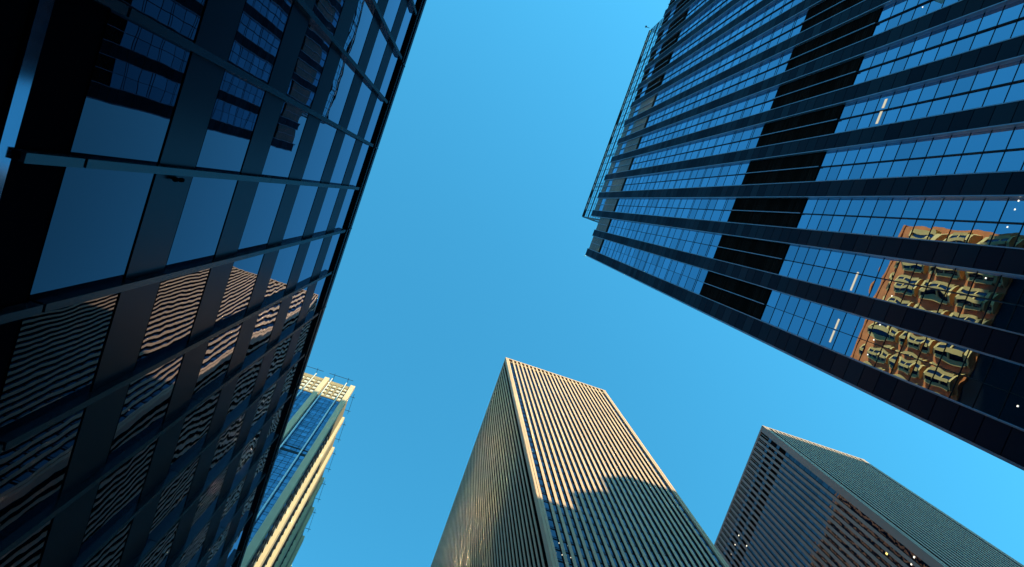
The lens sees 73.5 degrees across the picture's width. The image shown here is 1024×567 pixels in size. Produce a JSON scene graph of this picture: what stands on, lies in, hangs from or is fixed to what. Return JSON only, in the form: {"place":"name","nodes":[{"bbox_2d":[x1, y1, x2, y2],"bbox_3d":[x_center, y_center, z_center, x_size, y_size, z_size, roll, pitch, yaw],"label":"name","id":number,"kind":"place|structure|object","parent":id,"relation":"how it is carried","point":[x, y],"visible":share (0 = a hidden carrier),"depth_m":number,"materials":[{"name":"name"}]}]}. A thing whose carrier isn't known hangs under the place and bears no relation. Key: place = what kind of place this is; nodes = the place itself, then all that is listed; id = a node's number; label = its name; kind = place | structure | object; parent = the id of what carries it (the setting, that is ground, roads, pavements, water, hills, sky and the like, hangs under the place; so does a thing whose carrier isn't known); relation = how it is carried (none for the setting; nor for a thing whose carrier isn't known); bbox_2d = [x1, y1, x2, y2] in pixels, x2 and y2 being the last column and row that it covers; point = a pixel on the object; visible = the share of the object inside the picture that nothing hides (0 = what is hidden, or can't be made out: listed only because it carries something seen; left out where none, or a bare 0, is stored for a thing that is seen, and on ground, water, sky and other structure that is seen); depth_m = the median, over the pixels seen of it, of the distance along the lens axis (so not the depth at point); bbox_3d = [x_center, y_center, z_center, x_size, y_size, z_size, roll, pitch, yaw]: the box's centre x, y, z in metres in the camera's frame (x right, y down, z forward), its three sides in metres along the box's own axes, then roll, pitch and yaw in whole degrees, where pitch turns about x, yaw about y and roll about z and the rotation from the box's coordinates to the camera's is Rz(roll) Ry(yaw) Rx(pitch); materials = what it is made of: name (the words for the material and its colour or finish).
{"place":"outdoors","nodes":[
{"label":"outdoors","id":0,"kind":"place"},
{"bbox_2d":[291,0,1023,566],"label":"sky","id":1,"kind":"structure","parent":0,"point":[469,239],"materials":[{"name":"blue"}]},
{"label":"pavement","id":2,"kind":"structure","parent":0,"visible":0},
{"bbox_2d":[0,0,426,566],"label":"glass office building","id":3,"kind":"structure","parent":2,"relation":"on","point":[159,327],"depth_m":11.19,"materials":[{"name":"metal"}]},
{"bbox_2d":[0,520,50,566],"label":"window","id":4,"kind":"structure","parent":3,"relation":"in","point":[27,553],"depth_m":9.59,"materials":[{"name":"black glass"}]},
{"bbox_2d":[0,408,83,540],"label":"window","id":5,"kind":"structure","parent":3,"relation":"in","point":[32,471],"depth_m":9.03,"materials":[{"name":"black glass"}]},
{"bbox_2d":[0,293,117,436],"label":"window","id":6,"kind":"structure","parent":3,"relation":"in","point":[55,358],"depth_m":8.52,"materials":[{"name":"black glass"}]},
{"bbox_2d":[28,167,153,301],"bbox_3d":[-5.131,-0.673,8.511,0.001,2.066,1.700,19,-84,-6],"label":"window","id":7,"kind":"structure","parent":3,"relation":"in","point":[97,214],"depth_m":8.33,"materials":[{"name":"blue glass"}]},
{"bbox_2d":[83,520,131,566],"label":"window","id":8,"kind":"structure","parent":3,"relation":"in","point":[109,555],"depth_m":12.99,"materials":[{"name":"black glass"}]},
{"bbox_2d":[78,439,156,556],"bbox_3d":[-7.037,3.693,12.386,0.002,2.066,1.700,19,-84,-6],"label":"window","id":9,"kind":"structure","parent":3,"relation":"in","point":[120,491],"depth_m":12.26,"materials":[{"name":"black glass"}]},
{"bbox_2d":[70,10,189,163],"bbox_3d":[-4.566,-2.268,8.349,0.001,2.066,1.700,19,-84,-6],"label":"window","id":10,"kind":"structure","parent":3,"relation":"in","point":[138,73],"depth_m":8.16,"materials":[{"name":"blue glass"}]},
{"bbox_2d":[106,355,182,463],"bbox_3d":[-6.471,2.099,12.224,0.002,2.066,1.700,19,-84,-6],"label":"window","id":11,"kind":"structure","parent":3,"relation":"in","point":[148,396],"depth_m":12.10,"materials":[{"name":"black glass"}]},
{"bbox_2d":[139,521,178,566],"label":"window","id":12,"kind":"structure","parent":3,"relation":"in","point":[158,556],"depth_m":16.42,"materials":[{"name":"black glass"}]},
{"bbox_2d":[118,0,204,41],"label":"window","id":13,"kind":"structure","parent":3,"relation":"in","point":[182,17],"depth_m":8.58,"materials":[{"name":"blue glass"}]},
{"bbox_2d":[135,269,209,367],"bbox_3d":[-5.906,0.503,12.061,0.001,2.066,1.700,19,-84,-6],"label":"window","id":14,"kind":"structure","parent":3,"relation":"in","point":[177,301],"depth_m":11.94,"materials":[{"name":"multicoloured glass"}]},
{"bbox_2d":[145,456,199,545],"bbox_3d":[-7.811,4.869,15.941,0.001,2.076,1.700,19,-84,-6],"label":"window","id":15,"kind":"structure","parent":3,"relation":"in","point":[173,497],"depth_m":15.85,"materials":[{"name":"black glass"}]},
{"bbox_2d":[168,391,219,474],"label":"window","id":16,"kind":"structure","parent":3,"relation":"in","point":[196,424],"depth_m":15.69,"materials":[{"name":"black glass"}]},
{"bbox_2d":[178,520,210,566],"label":"window","id":17,"kind":"structure","parent":3,"relation":"in","point":[193,551],"depth_m":19.88,"materials":[{"name":"blue glass"}]},
{"bbox_2d":[165,177,236,269],"bbox_3d":[-5.340,-1.091,11.899,0.002,2.066,1.700,19,-84,-6],"label":"window","id":18,"kind":"structure","parent":3,"relation":"in","point":[208,200],"depth_m":11.77,"materials":[{"name":"blue glass"}]},
{"bbox_2d":[187,467,227,538],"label":"window","id":19,"kind":"structure","parent":3,"relation":"in","point":[208,499],"depth_m":19.46,"materials":[{"name":"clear glass"}]},
{"bbox_2d":[190,323,241,402],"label":"window","id":20,"kind":"structure","parent":3,"relation":"in","point":[219,351],"depth_m":15.52,"materials":[{"name":"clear glass"}]},
{"bbox_2d":[206,521,231,566],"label":"window","id":21,"kind":"structure","parent":3,"relation":"in","point":[217,547],"depth_m":23.30,"materials":[{"name":"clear glass"}]},
{"bbox_2d":[206,413,244,480],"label":"window","id":22,"kind":"structure","parent":3,"relation":"in","point":[226,443],"depth_m":19.30,"materials":[{"name":"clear glass"}]},
{"bbox_2d":[196,70,264,172],"bbox_3d":[-4.773,-2.686,11.737,0.001,2.066,1.700,19,-84,-6],"label":"window","id":23,"kind":"structure","parent":3,"relation":"in","point":[238,101],"depth_m":11.60,"materials":[{"name":"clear glass"}]},
{"bbox_2d":[217,477,245,531],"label":"window","id":24,"kind":"structure","parent":3,"relation":"in","point":[231,503],"depth_m":23.04,"materials":[{"name":"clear glass"}]},
{"bbox_2d":[213,254,263,328],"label":"window","id":25,"kind":"structure","parent":3,"relation":"in","point":[244,272],"depth_m":15.35,"materials":[{"name":"multicoloured glass"}]},
{"bbox_2d":[224,358,262,422],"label":"window","id":26,"kind":"structure","parent":3,"relation":"in","point":[246,380],"depth_m":19.14,"materials":[{"name":"black glass"}]},
{"bbox_2d":[232,430,260,484],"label":"window","id":27,"kind":"structure","parent":3,"relation":"in","point":[248,452],"depth_m":22.88,"materials":[{"name":"blue glass"}]},
{"bbox_2d":[228,0,292,83],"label":"window","id":28,"kind":"structure","parent":3,"relation":"in","point":[260,30],"depth_m":11.58,"materials":[{"name":"blue glass"}]},
{"bbox_2d":[237,182,285,252],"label":"window","id":29,"kind":"structure","parent":3,"relation":"in","point":[268,196],"depth_m":15.19,"materials":[{"name":"blue glass"}]},
{"bbox_2d":[243,302,280,363],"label":"window","id":30,"kind":"structure","parent":3,"relation":"in","point":[262,331],"depth_m":18.98,"materials":[{"name":"multicoloured glass"}]},
{"bbox_2d":[248,384,275,435],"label":"window","id":31,"kind":"structure","parent":3,"relation":"in","point":[264,402],"depth_m":22.71,"materials":[{"name":"blue glass"}]},
{"bbox_2d":[264,335,291,386],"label":"window","id":32,"kind":"structure","parent":3,"relation":"in","point":[277,362],"depth_m":22.55,"materials":[{"name":"blue glass"}]},
{"bbox_2d":[262,244,299,303],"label":"window","id":33,"kind":"structure","parent":3,"relation":"in","point":[285,259],"depth_m":18.80,"materials":[{"name":"blue glass"}]},
{"bbox_2d":[261,101,307,178],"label":"window","id":34,"kind":"structure","parent":3,"relation":"in","point":[291,122],"depth_m":15.02,"materials":[{"name":"blue glass"}]},
{"bbox_2d":[280,287,307,336],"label":"window","id":35,"kind":"structure","parent":3,"relation":"in","point":[297,300],"depth_m":22.38,"materials":[{"name":"multicoloured glass"}]},
{"bbox_2d":[282,185,317,242],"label":"window","id":36,"kind":"structure","parent":3,"relation":"in","point":[305,197],"depth_m":18.64,"materials":[{"name":"blue glass"}]},
{"bbox_2d":[287,21,329,107],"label":"window","id":37,"kind":"structure","parent":3,"relation":"in","point":[315,47],"depth_m":14.86,"materials":[{"name":"blue glass"}]},
{"bbox_2d":[296,238,322,286],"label":"window","id":38,"kind":"structure","parent":3,"relation":"in","point":[314,248],"depth_m":22.22,"materials":[{"name":"blue glass"}]},
{"bbox_2d":[302,121,336,181],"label":"window","id":39,"kind":"structure","parent":3,"relation":"in","point":[325,134],"depth_m":18.48,"materials":[{"name":"blue glass"}]},
{"bbox_2d":[313,188,339,234],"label":"window","id":40,"kind":"structure","parent":3,"relation":"in","point":[331,195],"depth_m":22.06,"materials":[{"name":"blue glass"}]},
{"bbox_2d":[313,0,343,34],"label":"window","id":41,"kind":"structure","parent":3,"relation":"in","point":[327,11],"depth_m":15.03,"materials":[{"name":"blue glass"}]},
{"bbox_2d":[322,56,354,123],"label":"window","id":42,"kind":"structure","parent":3,"relation":"in","point":[344,75],"depth_m":18.31,"materials":[{"name":"blue glass"}]},
{"bbox_2d":[330,134,355,184],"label":"window","id":43,"kind":"structure","parent":3,"relation":"in","point":[348,142],"depth_m":21.88,"materials":[{"name":"blue glass"}]},
{"bbox_2d":[344,0,373,63],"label":"window","id":44,"kind":"structure","parent":3,"relation":"in","point":[364,13],"depth_m":18.18,"materials":[{"name":"blue glass"}]},
{"bbox_2d":[347,80,371,134],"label":"window","id":45,"kind":"structure","parent":3,"relation":"in","point":[365,91],"depth_m":21.73,"materials":[{"name":"blue glass"}]},
{"bbox_2d":[364,97,382,141],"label":"window","id":46,"kind":"structure","parent":3,"relation":"in","point":[379,102],"depth_m":24.91,"materials":[{"name":"blue glass"}]},
{"bbox_2d":[365,26,387,83],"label":"window","id":47,"kind":"structure","parent":3,"relation":"in","point":[380,44],"depth_m":21.55,"materials":[{"name":"blue glass"}]},
{"bbox_2d":[383,0,400,31],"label":"window","id":48,"kind":"structure","parent":3,"relation":"in","point":[392,7],"depth_m":21.57,"materials":[{"name":"blue glass"}]},
{"bbox_2d":[585,0,1023,470],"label":"dark office tower","id":49,"kind":"structure","parent":2,"relation":"on","point":[834,188],"depth_m":40.41,"materials":[{"name":"black metal"}]},
{"bbox_2d":[582,18,663,222],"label":"roof glass screen","id":50,"kind":"object","parent":49,"relation":"on","point":[655,28],"visible":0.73,"depth_m":124.42,"materials":[{"name":"glass"}]},
{"bbox_2d":[845,337,865,359],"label":"window","id":51,"kind":"structure","parent":49,"relation":"in","point":[856,346],"depth_m":34.84,"materials":[{"name":"multicoloured glass"}]},
{"bbox_2d":[853,317,874,340],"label":"window","id":52,"kind":"structure","parent":49,"relation":"in","point":[864,326],"depth_m":34.73,"materials":[{"name":"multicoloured glass"}]},
{"bbox_2d":[859,342,881,366],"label":"window","id":53,"kind":"structure","parent":49,"relation":"in","point":[873,350],"depth_m":33.54,"materials":[{"name":"multicoloured glass"}]},
{"bbox_2d":[868,322,889,345],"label":"window","id":54,"kind":"structure","parent":49,"relation":"in","point":[879,332],"depth_m":33.44,"materials":[{"name":"multicoloured glass"}]},
{"bbox_2d":[869,278,890,299],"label":"window","id":55,"kind":"structure","parent":49,"relation":"in","point":[880,287],"depth_m":34.53,"materials":[{"name":"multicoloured glass"}]},
{"bbox_2d":[875,348,897,373],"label":"window","id":56,"kind":"structure","parent":49,"relation":"in","point":[885,362],"depth_m":32.25,"materials":[{"name":"multicoloured glass"}]},
{"bbox_2d":[877,258,899,279],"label":"window","id":57,"kind":"structure","parent":49,"relation":"in","point":[887,270],"depth_m":34.42,"materials":[{"name":"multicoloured glass"}]},
{"bbox_2d":[883,326,907,351],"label":"window","id":58,"kind":"structure","parent":49,"relation":"in","point":[895,338],"depth_m":32.15,"materials":[{"name":"multicoloured glass"}]},
{"bbox_2d":[884,281,907,303],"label":"window","id":59,"kind":"structure","parent":49,"relation":"in","point":[896,289],"depth_m":33.24,"materials":[{"name":"multicoloured glass"}]},
{"bbox_2d":[891,353,916,380],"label":"window","id":60,"kind":"structure","parent":49,"relation":"in","point":[904,365],"depth_m":30.96,"materials":[{"name":"multicoloured glass"}]},
{"bbox_2d":[893,261,915,282],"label":"window","id":61,"kind":"structure","parent":49,"relation":"in","point":[904,271],"depth_m":33.14,"materials":[{"name":"multicoloured glass"}]},
{"bbox_2d":[894,219,915,237],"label":"window","id":62,"kind":"structure","parent":49,"relation":"in","point":[905,226],"depth_m":34.22,"materials":[{"name":"blue glass"}]},
{"bbox_2d":[900,332,925,358],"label":"window","id":63,"kind":"structure","parent":49,"relation":"in","point":[913,343],"depth_m":30.87,"materials":[{"name":"multicoloured glass"}]},
{"bbox_2d":[901,284,925,307],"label":"window","id":64,"kind":"structure","parent":49,"relation":"in","point":[913,295],"depth_m":31.95,"materials":[{"name":"multicoloured glass"}]},
{"bbox_2d":[902,199,924,217],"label":"window","id":65,"kind":"structure","parent":49,"relation":"in","point":[913,207],"depth_m":34.11,"materials":[{"name":"blue glass"}]},
{"bbox_2d":[910,219,933,238],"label":"window","id":66,"kind":"structure","parent":49,"relation":"in","point":[921,230],"depth_m":32.94,"materials":[{"name":"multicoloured glass"}]},
{"bbox_2d":[909,360,935,388],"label":"window","id":67,"kind":"structure","parent":49,"relation":"in","point":[923,372],"depth_m":29.68,"materials":[{"name":"multicoloured glass"}]},
{"bbox_2d":[910,263,934,285],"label":"window","id":68,"kind":"structure","parent":49,"relation":"in","point":[922,273],"depth_m":31.85,"materials":[{"name":"multicoloured glass"}]},
{"bbox_2d":[918,199,942,218],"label":"window","id":69,"kind":"structure","parent":49,"relation":"in","point":[930,208],"depth_m":32.82,"materials":[{"name":"blue glass"}]},
{"bbox_2d":[918,288,944,312],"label":"window","id":70,"kind":"structure","parent":49,"relation":"in","point":[932,298],"depth_m":30.66,"materials":[{"name":"multicoloured glass"}]},
{"bbox_2d":[918,337,946,365],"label":"window","id":71,"kind":"structure","parent":49,"relation":"in","point":[932,350],"depth_m":29.57,"materials":[{"name":"multicoloured glass"}]},
{"bbox_2d":[927,220,952,240],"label":"window","id":72,"kind":"structure","parent":49,"relation":"in","point":[940,230],"depth_m":31.64,"materials":[{"name":"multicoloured glass"}]},
{"bbox_2d":[927,266,954,289],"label":"window","id":73,"kind":"structure","parent":49,"relation":"in","point":[941,276],"depth_m":30.56,"materials":[{"name":"multicoloured glass"}]},
{"bbox_2d":[928,367,957,397],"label":"window","id":74,"kind":"structure","parent":49,"relation":"in","point":[943,381],"depth_m":28.39,"materials":[{"name":"multicoloured glass"}]},
{"bbox_2d":[936,155,960,174],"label":"window","id":75,"kind":"structure","parent":49,"relation":"in","point":[948,164],"depth_m":32.62,"materials":[{"name":"blue glass"}]},
{"bbox_2d":[936,199,962,219],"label":"window","id":76,"kind":"structure","parent":49,"relation":"in","point":[949,208],"depth_m":31.54,"materials":[{"name":"blue glass"}]},
{"bbox_2d":[938,292,965,317],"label":"window","id":77,"kind":"structure","parent":49,"relation":"in","point":[952,303],"depth_m":29.37,"materials":[{"name":"multicoloured glass"}]},
{"bbox_2d":[938,344,968,373],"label":"window","id":78,"kind":"structure","parent":49,"relation":"in","point":[953,357],"depth_m":28.29,"materials":[{"name":"multicoloured glass"}]},
{"bbox_2d":[944,133,969,154],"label":"window","id":79,"kind":"structure","parent":49,"relation":"in","point":[956,145],"depth_m":32.51,"materials":[{"name":"blue glass"}]},
{"bbox_2d":[947,221,973,242],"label":"window","id":80,"kind":"structure","parent":49,"relation":"in","point":[960,231],"depth_m":30.36,"materials":[{"name":"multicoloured glass"}]},
{"bbox_2d":[947,269,976,293],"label":"window","id":81,"kind":"structure","parent":49,"relation":"in","point":[961,282],"depth_m":29.27,"materials":[{"name":"multicoloured glass"}]},
{"bbox_2d":[949,375,981,407],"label":"window","id":82,"kind":"structure","parent":49,"relation":"in","point":[965,391],"depth_m":27.10,"materials":[{"name":"black glass"}]},
{"bbox_2d":[955,153,981,173],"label":"window","id":83,"kind":"structure","parent":49,"relation":"in","point":[968,163],"depth_m":31.32,"materials":[{"name":"blue glass"}]},
{"bbox_2d":[955,198,983,220],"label":"window","id":84,"kind":"structure","parent":49,"relation":"in","point":[969,209],"depth_m":30.25,"materials":[{"name":"blue glass"}]},
{"bbox_2d":[959,296,989,323],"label":"window","id":85,"kind":"structure","parent":49,"relation":"in","point":[974,308],"depth_m":28.08,"materials":[{"name":"multicoloured glass"}]},
{"bbox_2d":[963,89,987,109],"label":"window","id":86,"kind":"structure","parent":49,"relation":"in","point":[975,99],"depth_m":32.32,"materials":[{"name":"blue glass"}]},
{"bbox_2d":[960,350,992,381],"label":"window","id":87,"kind":"structure","parent":49,"relation":"in","point":[976,365],"depth_m":27.00,"materials":[{"name":"black glass"}]},
{"bbox_2d":[963,130,990,152],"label":"window","id":88,"kind":"structure","parent":49,"relation":"in","point":[977,141],"depth_m":31.23,"materials":[{"name":"blue glass"}]},
{"bbox_2d":[967,222,996,244],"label":"window","id":89,"kind":"structure","parent":49,"relation":"in","point":[982,232],"depth_m":29.07,"materials":[{"name":"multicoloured glass"}]},
{"bbox_2d":[970,66,997,90],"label":"window","id":90,"kind":"structure","parent":49,"relation":"in","point":[983,79],"depth_m":32.21,"materials":[{"name":"blue glass"}]},
{"bbox_2d":[968,272,1000,298],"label":"window","id":91,"kind":"structure","parent":49,"relation":"in","point":[981,287],"depth_m":27.97,"materials":[{"name":"multicoloured glass"}]},
{"bbox_2d":[975,151,1003,172],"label":"window","id":92,"kind":"structure","parent":49,"relation":"in","point":[989,162],"depth_m":30.04,"materials":[{"name":"blue glass"}]},
{"bbox_2d":[973,383,1007,417],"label":"window","id":93,"kind":"structure","parent":49,"relation":"in","point":[990,400],"depth_m":25.81,"materials":[{"name":"black glass"}]},
{"bbox_2d":[976,198,1007,221],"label":"window","id":94,"kind":"structure","parent":49,"relation":"in","point":[992,208],"depth_m":28.96,"materials":[{"name":"blue glass"}]},
{"bbox_2d":[983,84,1010,105],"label":"window","id":95,"kind":"structure","parent":49,"relation":"in","point":[996,95],"depth_m":31.02,"materials":[{"name":"blue glass"}]},
{"bbox_2d":[981,300,1015,329],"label":"window","id":96,"kind":"structure","parent":49,"relation":"in","point":[998,314],"depth_m":26.79,"materials":[{"name":"black glass"}]},
{"bbox_2d":[984,127,1013,150],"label":"window","id":97,"kind":"structure","parent":49,"relation":"in","point":[999,138],"depth_m":29.94,"materials":[{"name":"blue glass"}]},
{"bbox_2d":[984,358,1019,390],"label":"window","id":98,"kind":"structure","parent":49,"relation":"in","point":[1001,374],"depth_m":25.71,"materials":[{"name":"black glass"}]},
{"bbox_2d":[990,223,1021,246],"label":"window","id":99,"kind":"structure","parent":49,"relation":"in","point":[1003,236],"depth_m":27.77,"materials":[{"name":"blue glass"}]},
{"bbox_2d":[991,60,1020,85],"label":"window","id":100,"kind":"structure","parent":49,"relation":"in","point":[1005,73],"depth_m":30.93,"materials":[{"name":"blue glass"}]},
{"bbox_2d":[992,275,1023,303],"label":"window","id":101,"kind":"structure","parent":49,"relation":"in","point":[1009,289],"depth_m":26.70,"materials":[{"name":"black glass"}]},
{"bbox_2d":[997,149,1023,170],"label":"window","id":102,"kind":"structure","parent":49,"relation":"in","point":[1012,160],"depth_m":28.78,"materials":[{"name":"blue glass"}]},
{"bbox_2d":[999,393,1023,428],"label":"window","id":103,"kind":"structure","parent":49,"relation":"in","point":[1011,414],"depth_m":24.69,"materials":[{"name":"black glass"}]},
{"bbox_2d":[999,198,1023,222],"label":"window","id":104,"kind":"structure","parent":49,"relation":"in","point":[1009,214],"depth_m":27.80,"materials":[{"name":"blue glass"}]},
{"bbox_2d":[1007,306,1023,333],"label":"window","id":105,"kind":"structure","parent":49,"relation":"in","point":[1016,324],"depth_m":25.84,"materials":[{"name":"black glass"}]},
{"label":"ground","id":106,"kind":"structure","parent":0,"visible":0},
{"bbox_2d":[241,372,354,566],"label":"blue glass tower","id":107,"kind":"structure","parent":106,"relation":"on","point":[304,454],"depth_m":174.28,"materials":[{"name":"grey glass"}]},
{"bbox_2d":[431,357,728,566],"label":"striped stone tower","id":108,"kind":"structure","parent":106,"relation":"on","point":[561,471],"depth_m":172.39,"materials":[{"name":"stone"}]},
{"bbox_2d":[714,425,1023,566],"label":"grey striped tower","id":109,"kind":"structure","parent":106,"relation":"on","point":[797,502],"depth_m":208.34,"materials":[{"name":"concrete"}]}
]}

